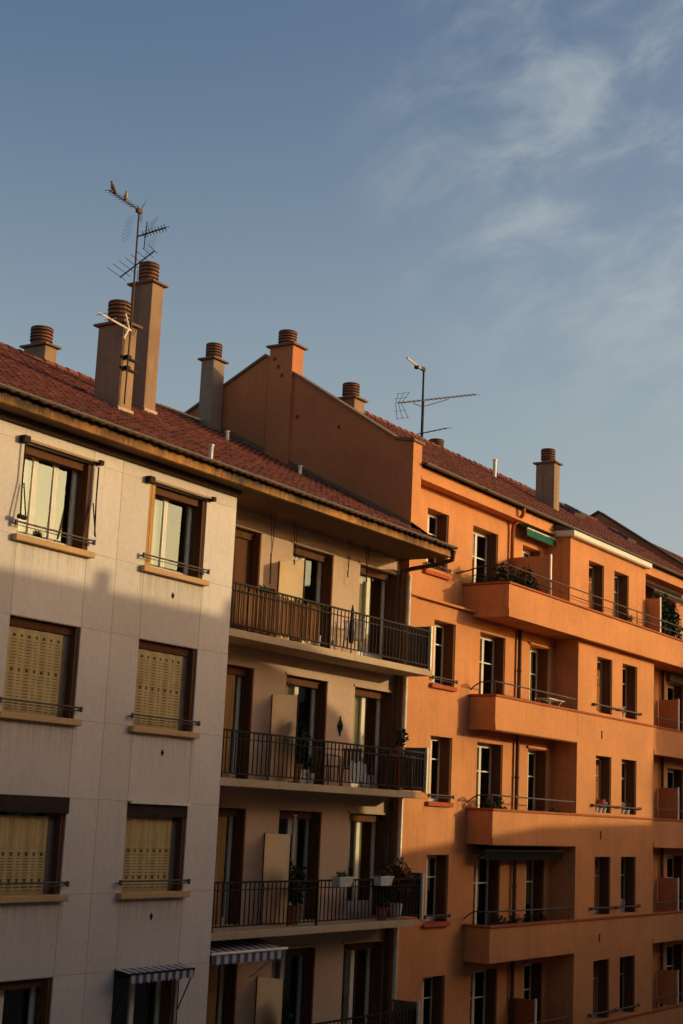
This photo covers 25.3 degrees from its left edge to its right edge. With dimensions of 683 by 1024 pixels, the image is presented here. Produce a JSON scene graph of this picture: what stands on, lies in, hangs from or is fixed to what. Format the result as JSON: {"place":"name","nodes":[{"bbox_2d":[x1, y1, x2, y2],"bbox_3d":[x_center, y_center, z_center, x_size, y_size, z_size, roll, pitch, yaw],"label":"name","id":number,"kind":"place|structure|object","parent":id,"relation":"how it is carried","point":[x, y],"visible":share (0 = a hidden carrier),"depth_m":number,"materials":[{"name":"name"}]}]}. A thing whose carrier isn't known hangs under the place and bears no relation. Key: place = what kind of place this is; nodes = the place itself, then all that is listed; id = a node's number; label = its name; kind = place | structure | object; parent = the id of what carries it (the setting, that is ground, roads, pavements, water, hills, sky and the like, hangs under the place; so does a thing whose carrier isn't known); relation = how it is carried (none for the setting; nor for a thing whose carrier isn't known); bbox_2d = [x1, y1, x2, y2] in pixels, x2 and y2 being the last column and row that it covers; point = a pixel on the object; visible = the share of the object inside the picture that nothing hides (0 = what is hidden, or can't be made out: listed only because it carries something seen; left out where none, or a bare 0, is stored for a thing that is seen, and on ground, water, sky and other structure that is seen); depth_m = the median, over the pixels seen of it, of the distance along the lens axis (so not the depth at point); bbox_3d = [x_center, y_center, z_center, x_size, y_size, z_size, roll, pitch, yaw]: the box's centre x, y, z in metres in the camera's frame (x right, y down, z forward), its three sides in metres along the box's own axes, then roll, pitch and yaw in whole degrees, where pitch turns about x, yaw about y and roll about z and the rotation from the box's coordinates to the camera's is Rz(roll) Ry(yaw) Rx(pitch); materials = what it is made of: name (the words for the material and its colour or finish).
{"place":"outdoors","nodes":[
{"label":"outdoors","id":0,"kind":"place"},
{"bbox_2d":[0,261,457,1023],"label":"apartment building","id":1,"kind":"structure","parent":0,"point":[154,795],"depth_m":28.50,"materials":[{"name":"paint"}]},
{"bbox_2d":[0,978,51,1023],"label":"window","id":2,"kind":"structure","parent":1,"relation":"in","point":[43,985],"depth_m":24.58,"materials":[{"name":"white paint"}]},
{"bbox_2d":[0,794,69,903],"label":"window","id":3,"kind":"structure","parent":1,"relation":"in","point":[31,847],"depth_m":24.60,"materials":[{"name":"white paint"}]},
{"bbox_2d":[0,616,82,725],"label":"window","id":4,"kind":"structure","parent":1,"relation":"in","point":[40,679],"depth_m":25.08,"materials":[{"name":"white paint"}]},
{"bbox_2d":[11,435,104,558],"bbox_3d":[-4.866,-0.218,25.574,0.591,1.730,1.980,-4,-13,32],"label":"window","id":5,"kind":"structure","parent":1,"relation":"in","point":[32,455],"depth_m":25.76,"materials":[{"name":"white paint"}]},
{"bbox_2d":[98,189,168,403],"bbox_3d":[-4.420,-4.456,31.338,0.654,4.493,1.757,-4,-13,32],"label":"television antenna","id":6,"kind":"object","parent":1,"relation":"attached to","point":[128,357],"visible":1,"depth_m":31.60,"materials":[{"name":"grey metal"}]},
{"bbox_2d":[110,181,115,195],"bbox_3d":[-4.673,-6.621,31.190,0.147,0.316,0.102,2,-11,3],"label":"bird","id":7,"kind":"object","parent":6,"relation":"on","point":[113,187],"visible":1,"depth_m":31.17},
{"bbox_2d":[123,191,128,201],"bbox_3d":[-4.461,-6.525,31.554,0.153,0.293,0.102,-12,-18,52],"label":"bird","id":8,"kind":"object","parent":6,"relation":"on","point":[126,196],"visible":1,"depth_m":31.51},
{"bbox_2d":[111,963,194,1023],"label":"window","id":9,"kind":"structure","parent":1,"relation":"in","point":[169,974],"depth_m":26.80,"materials":[{"name":"white paint"}]},
{"bbox_2d":[116,800,190,898],"bbox_3d":[-3.417,6.003,27.125,0.450,1.670,1.960,-4,-13,32],"label":"window","id":10,"kind":"structure","parent":1,"relation":"in","point":[155,831],"depth_m":27.19,"materials":[{"name":"white paint"}]},
{"bbox_2d":[128,640,200,738],"bbox_3d":[-3.289,3.220,27.676,0.450,1.650,1.960,-4,-13,32],"label":"window","id":11,"kind":"structure","parent":1,"relation":"in","point":[165,678],"depth_m":27.76,"materials":[{"name":"white paint"}]},
{"bbox_2d":[140,476,216,585],"bbox_3d":[-3.173,0.392,28.262,0.521,1.730,1.990,-4,-13,32],"label":"window","id":12,"kind":"structure","parent":1,"relation":"in","point":[159,497],"depth_m":28.34,"materials":[{"name":"white paint"}]},
{"bbox_2d":[206,956,237,1023],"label":"balcony door","id":13,"kind":"structure","parent":1,"relation":"in","point":[230,983],"depth_m":30.28,"materials":[{"name":"white paint"}]},
{"bbox_2d":[213,805,248,924],"bbox_3d":[-2.521,7.009,30.298,0.365,2.340,1.590,-4,-13,32],"label":"balcony door","id":14,"kind":"structure","parent":1,"relation":"in","point":[238,829],"depth_m":30.75,"materials":[{"name":"white paint"}]},
{"bbox_2d":[222,661,256,778],"bbox_3d":[-2.393,4.216,30.851,0.365,2.340,1.590,-4,-13,32],"label":"balcony door","id":15,"kind":"structure","parent":1,"relation":"in","point":[247,675],"depth_m":31.30,"materials":[{"name":"white paint"}]},
{"bbox_2d":[231,523,263,632],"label":"balcony door","id":16,"kind":"structure","parent":1,"relation":"in","point":[247,545],"depth_m":31.92,"materials":[{"name":"white paint"}]},
{"bbox_2d":[231,584,320,645],"bbox_3d":[-1.306,2.095,30.880,0.028,0.869,3.220,-4,-13,32],"label":"reed screen","id":17,"kind":"object","parent":1,"relation":"attached to","point":[271,615],"visible":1,"depth_m":30.82,"materials":[{"name":"beige wicker"}]},
{"bbox_2d":[269,512,298,583],"bbox_3d":[-1.220,0.838,32.099,0.043,1.501,1.045,-4,-13,32],"label":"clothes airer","id":18,"kind":"object","parent":1,"relation":"hanging from","point":[272,544],"visible":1,"depth_m":31.80,"materials":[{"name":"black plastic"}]},
{"bbox_2d":[283,1001,293,1023],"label":"potted plant","id":19,"kind":"object","parent":1,"relation":"on","point":[287,1013],"visible":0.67,"depth_m":30.79,"materials":[{"name":"green plant"}]},
{"bbox_2d":[292,815,296,869],"bbox_3d":[-1.024,7.280,32.560,0.024,1.590,0.120,-4,-13,32],"label":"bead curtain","id":20,"kind":"object","parent":1,"relation":"hanging from","point":[294,831],"visible":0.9,"depth_m":32.61,"materials":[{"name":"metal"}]},
{"bbox_2d":[271,944,317,1023],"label":"balcony door","id":21,"kind":"structure","parent":1,"relation":"in","point":[308,963],"depth_m":32.63,"materials":[{"name":"grey paint"}]},
{"bbox_2d":[288,858,308,924],"bbox_3d":[-0.944,7.792,31.328,0.589,1.353,0.672,8,-13,-27],"label":"potted plant","id":22,"kind":"object","parent":1,"relation":"on","point":[300,874],"visible":0.66,"depth_m":31.24,"materials":[{"name":"green plant"}]},
{"bbox_2d":[286,717,311,782],"bbox_3d":[-0.961,4.937,31.817,0.599,1.436,0.611,-4,-13,32],"label":"potted plant","id":23,"kind":"object","parent":1,"relation":"on","point":[300,731],"visible":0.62,"depth_m":31.69,"materials":[{"name":"green plant"}]},
{"bbox_2d":[278,808,323,918],"bbox_3d":[-1.073,7.529,32.589,0.417,2.340,1.730,-4,-13,32],"label":"balcony door","id":24,"kind":"structure","parent":1,"relation":"in","point":[314,838],"depth_m":33.13,"materials":[{"name":"grey paint"}]},
{"bbox_2d":[281,672,329,784],"bbox_3d":[-0.945,4.736,33.143,0.419,2.340,1.730,-4,-13,32],"label":"balcony door","id":25,"kind":"structure","parent":1,"relation":"in","point":[319,689],"depth_m":33.72,"materials":[{"name":"white paint"}]},
{"bbox_2d":[305,754,316,783],"bbox_3d":[-0.645,5.354,31.721,0.271,0.611,0.336,2,-11,4],"label":"potted plant","id":26,"kind":"object","parent":1,"relation":"on","point":[312,774],"visible":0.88,"depth_m":31.70,"materials":[{"name":"green plant"}]},
{"bbox_2d":[292,541,335,647],"bbox_3d":[-0.817,1.943,33.696,0.421,2.340,1.730,-4,-13,32],"label":"balcony door","id":27,"kind":"structure","parent":1,"relation":"in","point":[326,568],"depth_m":34.28,"materials":[{"name":"white paint"}]},
{"bbox_2d":[312,745,340,785],"bbox_3d":[-0.323,5.465,32.848,0.472,0.861,0.468,11,-14,-35],"label":"garden chair","id":28,"kind":"object","parent":1,"relation":"on","point":[317,756],"visible":0.47,"depth_m":32.77,"materials":[{"name":"brown metal"}]},
{"bbox_2d":[338,716,342,735],"bbox_3d":[-0.024,4.812,34.218,0.119,0.440,0.195,-14,-20,56],"label":"wall ornament","id":29,"kind":"object","parent":1,"relation":"attached to","point":[340,726],"depth_m":34.19,"materials":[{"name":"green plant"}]},
{"bbox_2d":[332,871,354,886],"bbox_3d":[0.026,7.694,32.030,0.238,0.349,0.570,-4,-13,32],"label":"flower box","id":30,"kind":"object","parent":1,"relation":"attached to","point":[342,879],"visible":1,"depth_m":31.90,"materials":[{"name":"plastic"}]},
{"bbox_2d":[349,605,353,652],"bbox_3d":[0.225,2.587,33.495,0.120,1.101,0.120,1,-11,10],"label":"parasol","id":31,"kind":"object","parent":1,"relation":"on","point":[352,608],"visible":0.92,"depth_m":33.45,"materials":[{"name":"fabric"}]},
{"bbox_2d":[341,748,362,787],"bbox_3d":[0.237,5.662,33.714,0.468,0.861,0.472,3,-11,0],"label":"garden chair","id":32,"kind":"object","parent":1,"relation":"on","point":[347,767],"visible":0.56,"depth_m":33.96,"materials":[{"name":"black metal"}]},
{"bbox_2d":[342,620,366,655],"bbox_3d":[0.285,2.841,34.143,0.468,0.861,0.472,5,-11,-11],"label":"garden chair","id":33,"kind":"object","parent":1,"relation":"on","point":[360,630],"visible":0.52,"depth_m":34.35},
{"bbox_2d":[349,760,365,782],"bbox_3d":[0.353,5.694,33.360,0.090,0.490,0.663,-4,-13,32],"label":"cloth","id":34,"kind":"object","parent":1,"relation":"hanging from","point":[354,771],"visible":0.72,"depth_m":33.33,"materials":[{"name":"white fabric"}]},
{"bbox_2d":[347,537,369,581],"bbox_3d":[0.378,1.103,34.612,0.043,0.903,0.995,-4,-13,32],"label":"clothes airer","id":35,"kind":"object","parent":1,"relation":"hanging from","point":[366,560],"visible":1,"depth_m":34.89,"materials":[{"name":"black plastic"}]},
{"bbox_2d":[343,939,384,1023],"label":"balcony door","id":36,"kind":"structure","parent":1,"relation":"in","point":[374,948],"depth_m":34.87,"materials":[{"name":"white paint"}]},
{"bbox_2d":[345,811,388,916],"bbox_3d":[0.423,8.057,34.909,0.419,2.340,1.770,-4,-13,32],"label":"balcony door","id":37,"kind":"structure","parent":1,"relation":"in","point":[379,822],"depth_m":35.31,"materials":[{"name":"white paint"}]},
{"bbox_2d":[351,684,393,788],"bbox_3d":[0.552,5.264,35.461,0.418,2.340,1.770,-4,-13,32],"label":"balcony door","id":38,"kind":"structure","parent":1,"relation":"in","point":[383,699],"depth_m":35.90,"materials":[{"name":"white paint"}]},
{"bbox_2d":[357,561,398,661],"bbox_3d":[0.681,2.471,36.014,0.418,2.340,1.770,-4,-13,32],"label":"balcony door","id":39,"kind":"structure","parent":1,"relation":"in","point":[389,600],"depth_m":36.46,"materials":[{"name":"white paint"}]},
{"bbox_2d":[371,869,395,920],"bbox_3d":[0.943,8.508,33.907,0.493,1.118,0.813,-4,-13,32],"label":"potted plant","id":40,"kind":"object","parent":1,"relation":"on","point":[381,898],"visible":0.52,"depth_m":33.77,"materials":[{"name":"green plant"}]},
{"bbox_2d":[373,871,394,885],"bbox_3d":[0.909,8.001,33.414,0.254,0.363,0.570,-4,-13,32],"label":"flower box","id":41,"kind":"object","parent":1,"relation":"attached to","point":[380,879],"visible":1,"depth_m":33.29,"materials":[{"name":"plastic"}]},
{"bbox_2d":[370,753,415,790],"bbox_3d":[1.162,5.974,34.924,0.500,0.800,1.250,-4,-13,32],"label":"garden table","id":42,"kind":"object","parent":1,"relation":"on","point":[387,768],"visible":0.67,"depth_m":34.76,"materials":[{"name":"brown metal"}]},
{"bbox_2d":[395,728,408,754],"bbox_3d":[1.405,5.356,35.603,0.329,0.698,0.375,6,-12,-17],"label":"potted plant","id":43,"kind":"object","parent":42,"relation":"on","point":[401,735],"visible":0.97,"depth_m":35.58,"materials":[{"name":"green plant"}]},
{"bbox_2d":[382,857,413,918],"bbox_3d":[1.229,8.527,34.581,0.610,1.370,1.055,-4,-13,32],"label":"potted plant","id":44,"kind":"object","parent":1,"relation":"on","point":[395,869],"visible":0.68,"depth_m":34.51,"materials":[{"name":"green plant"}]},
{"bbox_2d":[253,584,275,635],"bbox_3d":[-1.578,2.024,31.153,0.613,1.132,0.582,4,-11,-6],"label":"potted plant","id":45,"kind":"object","parent":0,"point":[262,633],"visible":0.06,"depth_m":31.12,"materials":[{"name":"green plant"}]},
{"bbox_2d":[0,0,682,556],"label":"sky","id":46,"kind":"structure","parent":0,"point":[486,195],"materials":[{"name":"blue"}]},
{"bbox_2d":[590,511,682,969],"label":"building","id":47,"kind":"structure","parent":0,"point":[674,559],"depth_m":57.56,"materials":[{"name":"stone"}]},
{"bbox_3d":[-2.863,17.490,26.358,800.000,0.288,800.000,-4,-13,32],"label":"ground","id":48,"kind":"structure","parent":0,"visible":0},
{"bbox_2d":[168,329,682,1023],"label":"apartment building","id":49,"kind":"structure","parent":48,"relation":"on","point":[482,721],"depth_m":41.37,"materials":[{"name":"paint"}]},
{"bbox_2d":[421,976,443,1023],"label":"window","id":50,"kind":"structure","parent":49,"relation":"in","point":[436,997],"depth_m":37.01,"materials":[{"name":"white paint"}]},
{"bbox_2d":[394,357,476,437],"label":"television antenna","id":51,"kind":"object","parent":49,"relation":"attached to","point":[417,366],"visible":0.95,"depth_m":47.91,"materials":[{"name":"metal"}]},
{"bbox_2d":[421,855,450,927],"bbox_3d":[2.153,9.210,37.111,0.515,1.700,1.340,-4,-13,32],"label":"window","id":52,"kind":"structure","parent":49,"relation":"in","point":[440,862],"depth_m":37.50,"materials":[{"name":"white paint"}]},
{"bbox_2d":[423,512,450,579],"bbox_3d":[2.288,0.821,38.933,0.510,1.700,1.340,-4,-13,32],"label":"window","id":53,"kind":"structure","parent":49,"relation":"in","point":[441,523],"depth_m":39.35,"materials":[{"name":"white paint"}]},
{"bbox_2d":[425,737,453,806],"bbox_3d":[2.282,6.407,37.665,0.513,1.700,1.340,-4,-13,32],"label":"window","id":54,"kind":"structure","parent":49,"relation":"in","point":[444,745],"depth_m":38.04,"materials":[{"name":"white paint"}]},
{"bbox_2d":[429,622,457,691],"bbox_3d":[2.411,3.604,38.220,0.514,1.700,1.340,-4,-13,32],"label":"window","id":55,"kind":"structure","parent":49,"relation":"in","point":[447,645],"depth_m":38.60,"materials":[{"name":"white paint"}]},
{"bbox_2d":[475,576,490,582],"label":"potted plant","id":56,"kind":"object","parent":49,"relation":"on","point":[484,579],"visible":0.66,"depth_m":39.99,"materials":[{"name":"green plant"}]},
{"bbox_2d":[470,969,496,1023],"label":"balcony door","id":57,"kind":"structure","parent":49,"relation":"in","point":[489,975],"depth_m":39.31,"materials":[{"name":"white paint"}]},
{"bbox_2d":[472,530,497,582],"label":"balcony door","id":58,"kind":"structure","parent":49,"relation":"in","point":[490,558],"depth_m":41.71,"materials":[{"name":"white paint"}]},
{"bbox_2d":[473,855,499,924],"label":"balcony door","id":59,"kind":"structure","parent":49,"relation":"in","point":[492,867],"depth_m":39.82,"materials":[{"name":"white paint"}]},
{"bbox_2d":[476,743,501,807],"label":"balcony door","id":60,"kind":"structure","parent":49,"relation":"in","point":[495,752],"depth_m":40.42,"materials":[{"name":"white paint"}]},
{"bbox_2d":[482,796,498,808],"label":"potted plant","id":61,"kind":"object","parent":49,"relation":"on","point":[489,804],"visible":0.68,"depth_m":38.69,"materials":[{"name":"green plant"}]},
{"bbox_2d":[479,635,504,694],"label":"balcony door","id":62,"kind":"structure","parent":49,"relation":"in","point":[498,645],"depth_m":40.97,"materials":[{"name":"white paint"}]},
{"bbox_2d":[492,796,506,808],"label":"potted plant","id":63,"kind":"object","parent":49,"relation":"on","point":[498,803],"visible":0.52,"depth_m":39.01,"materials":[{"name":"green plant"}]},
{"bbox_2d":[493,915,507,924],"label":"potted plant","id":64,"kind":"object","parent":49,"relation":"on","point":[496,921],"visible":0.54,"depth_m":38.74,"materials":[{"name":"green plant"}]},
{"bbox_2d":[491,561,512,581],"bbox_3d":[4.200,1.933,39.813,0.617,1.426,0.678,-4,-13,32],"label":"potted plant","id":65,"kind":"object","parent":49,"relation":"on","point":[498,576],"visible":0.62,"depth_m":39.81,"materials":[{"name":"green plant"}]},
{"bbox_2d":[504,570,523,584],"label":"potted plant","id":66,"kind":"object","parent":49,"relation":"on","point":[517,580],"visible":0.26,"depth_m":40.24,"materials":[{"name":"green plant"}]},
{"bbox_2d":[507,914,521,923],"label":"potted plant","id":67,"kind":"object","parent":49,"relation":"on","point":[513,920],"visible":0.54,"depth_m":39.40,"materials":[{"name":"green plant"}]},
{"bbox_2d":[518,564,534,587],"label":"potted plant","id":68,"kind":"object","parent":49,"relation":"on","point":[528,583],"visible":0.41,"depth_m":40.74,"materials":[{"name":"green plant"}]},
{"bbox_2d":[522,914,533,922],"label":"potted plant","id":69,"kind":"object","parent":49,"relation":"on","point":[526,919],"visible":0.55,"depth_m":40.06,"materials":[{"name":"green plant"}]},
{"bbox_2d":[523,549,539,556],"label":"balcony door","id":70,"kind":"structure","parent":49,"relation":"in","point":[530,554],"depth_m":44.11,"materials":[{"name":"white paint"}]},
{"bbox_2d":[524,579,540,590],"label":"potted plant","id":71,"kind":"object","parent":49,"relation":"on","point":[536,587],"visible":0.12,"depth_m":41.13,"materials":[{"name":"green plant"}]},
{"bbox_2d":[523,963,541,1023],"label":"balcony door","id":72,"kind":"structure","parent":49,"relation":"in","point":[535,969],"depth_m":41.64,"materials":[{"name":"white paint"}]},
{"bbox_2d":[525,859,543,921],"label":"balcony door","id":73,"kind":"structure","parent":49,"relation":"in","point":[535,901],"depth_m":42.16,"materials":[{"name":"white paint"}]},
{"bbox_2d":[527,750,545,810],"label":"balcony door","id":74,"kind":"structure","parent":49,"relation":"in","point":[539,758],"depth_m":42.72,"materials":[{"name":"white paint"}]},
{"bbox_2d":[529,648,547,703],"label":"balcony door","id":75,"kind":"structure","parent":49,"relation":"in","point":[541,657],"depth_m":43.27,"materials":[{"name":"white paint"}]},
{"bbox_2d":[534,912,546,921],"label":"potted plant","id":76,"kind":"object","parent":49,"relation":"on","point":[541,917],"visible":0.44,"depth_m":40.72,"materials":[{"name":"green plant"}]},
{"bbox_2d":[535,698,564,705],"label":"drying rack","id":77,"kind":"object","parent":49,"relation":"on","point":[549,700],"visible":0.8,"depth_m":42.40,"materials":[{"name":"white paint"}]},
{"bbox_2d":[559,502,584,518],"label":"roof window","id":78,"kind":"structure","parent":49,"relation":"in","point":[561,505],"depth_m":52.89,"materials":[{"name":"glass"}]},
{"bbox_2d":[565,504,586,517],"bbox_3d":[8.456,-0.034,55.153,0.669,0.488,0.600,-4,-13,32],"label":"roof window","id":79,"kind":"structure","parent":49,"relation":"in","point":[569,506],"depth_m":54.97,"materials":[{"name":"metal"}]},
{"bbox_2d":[589,565,602,612],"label":"window","id":80,"kind":"structure","parent":49,"relation":"in","point":[597,572],"depth_m":46.01,"materials":[{"name":"grey paint"}]},
{"bbox_2d":[595,798,599,811],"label":"flower pot","id":81,"kind":"object","parent":49,"relation":"on","point":[596,809],"visible":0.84,"depth_m":43.84,"materials":[{"name":"white ceramic"}]},
{"bbox_2d":[595,799,603,812],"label":"flower pot","id":82,"kind":"object","parent":49,"relation":"on","point":[600,809],"visible":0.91,"depth_m":44.09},
{"bbox_2d":[593,959,608,1017],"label":"window","id":83,"kind":"structure","parent":49,"relation":"in","point":[602,966],"depth_m":43.60,"materials":[{"name":"grey paint"}]},
{"bbox_2d":[594,857,609,913],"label":"window","id":84,"kind":"structure","parent":49,"relation":"in","point":[603,864],"depth_m":44.17,"materials":[{"name":"grey paint"}]},
{"bbox_2d":[596,756,610,812],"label":"window","id":85,"kind":"structure","parent":49,"relation":"in","point":[604,781],"depth_m":44.75,"materials":[{"name":"grey paint"}]},
{"bbox_2d":[601,799,607,812],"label":"flower pot","id":86,"kind":"object","parent":49,"relation":"on","point":[604,808],"visible":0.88,"depth_m":44.36,"materials":[{"name":"white ceramic"}]},
{"bbox_2d":[597,659,611,713],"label":"window","id":87,"kind":"structure","parent":49,"relation":"in","point":[605,678],"depth_m":45.27,"materials":[{"name":"grey paint"}]},
{"bbox_2d":[614,575,627,618],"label":"window","id":88,"kind":"structure","parent":49,"relation":"in","point":[621,596],"depth_m":47.64,"materials":[{"name":"grey paint"}]},
{"bbox_2d":[620,899,624,912],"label":"flower pot","id":89,"kind":"object","parent":49,"relation":"on","point":[622,903],"visible":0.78,"depth_m":44.98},
{"bbox_2d":[608,527,636,543],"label":"roof window","id":90,"kind":"structure","parent":49,"relation":"in","point":[624,536],"depth_m":56.12,"materials":[{"name":"glass"}]},
{"bbox_2d":[621,802,625,813],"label":"flower pot","id":91,"kind":"object","parent":49,"relation":"on","point":[623,805],"visible":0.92,"depth_m":45.48,"materials":[{"name":"white ceramic"}]},
{"bbox_2d":[619,956,633,1011],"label":"window","id":92,"kind":"structure","parent":49,"relation":"in","point":[627,973],"depth_m":45.23,"materials":[{"name":"grey paint"}]},
{"bbox_2d":[621,613,632,622],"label":"potted plant","id":93,"kind":"object","parent":49,"relation":"on","point":[626,618],"visible":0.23,"depth_m":46.73,"materials":[{"name":"green plant"}]},
{"bbox_2d":[624,801,630,813],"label":"flower pot","id":94,"kind":"object","parent":49,"relation":"on","point":[628,804],"visible":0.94,"depth_m":45.83,"materials":[{"name":"white ceramic"}]},
{"bbox_2d":[620,857,634,911],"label":"window","id":95,"kind":"structure","parent":49,"relation":"in","point":[628,874],"depth_m":45.80,"materials":[{"name":"grey paint"}]},
{"bbox_2d":[622,666,635,718],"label":"window","id":96,"kind":"structure","parent":49,"relation":"in","point":[630,673],"depth_m":46.89,"materials":[{"name":"grey paint"}]},
{"bbox_2d":[622,760,635,813],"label":"window","id":97,"kind":"structure","parent":49,"relation":"in","point":[629,778],"depth_m":46.36,"materials":[{"name":"grey paint"}]},
{"bbox_2d":[650,592,673,635],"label":"potted plant","id":98,"kind":"object","parent":49,"relation":"on","point":[665,607],"visible":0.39,"depth_m":49.55,"materials":[{"name":"green plant"}]},
{"bbox_2d":[666,944,681,1001],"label":"balcony door","id":99,"kind":"structure","parent":49,"relation":"in","point":[676,950],"depth_m":50.76,"materials":[{"name":"white paint"}]},
{"bbox_2d":[666,605,682,638],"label":"potted plant","id":100,"kind":"object","parent":49,"relation":"on","point":[674,618],"visible":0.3,"depth_m":50.58,"materials":[{"name":"green plant"}]},
{"bbox_2d":[667,856,681,909],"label":"balcony door","id":101,"kind":"structure","parent":49,"relation":"in","point":[676,861],"depth_m":51.33,"materials":[{"name":"white paint"}]},
{"bbox_2d":[667,684,682,730],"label":"balcony door","id":102,"kind":"structure","parent":49,"relation":"in","point":[677,692],"depth_m":52.41,"materials":[{"name":"white paint"}]},
{"bbox_2d":[667,769,682,819],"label":"balcony door","id":103,"kind":"structure","parent":49,"relation":"in","point":[677,776],"depth_m":51.88,"materials":[{"name":"white paint"}]}
]}

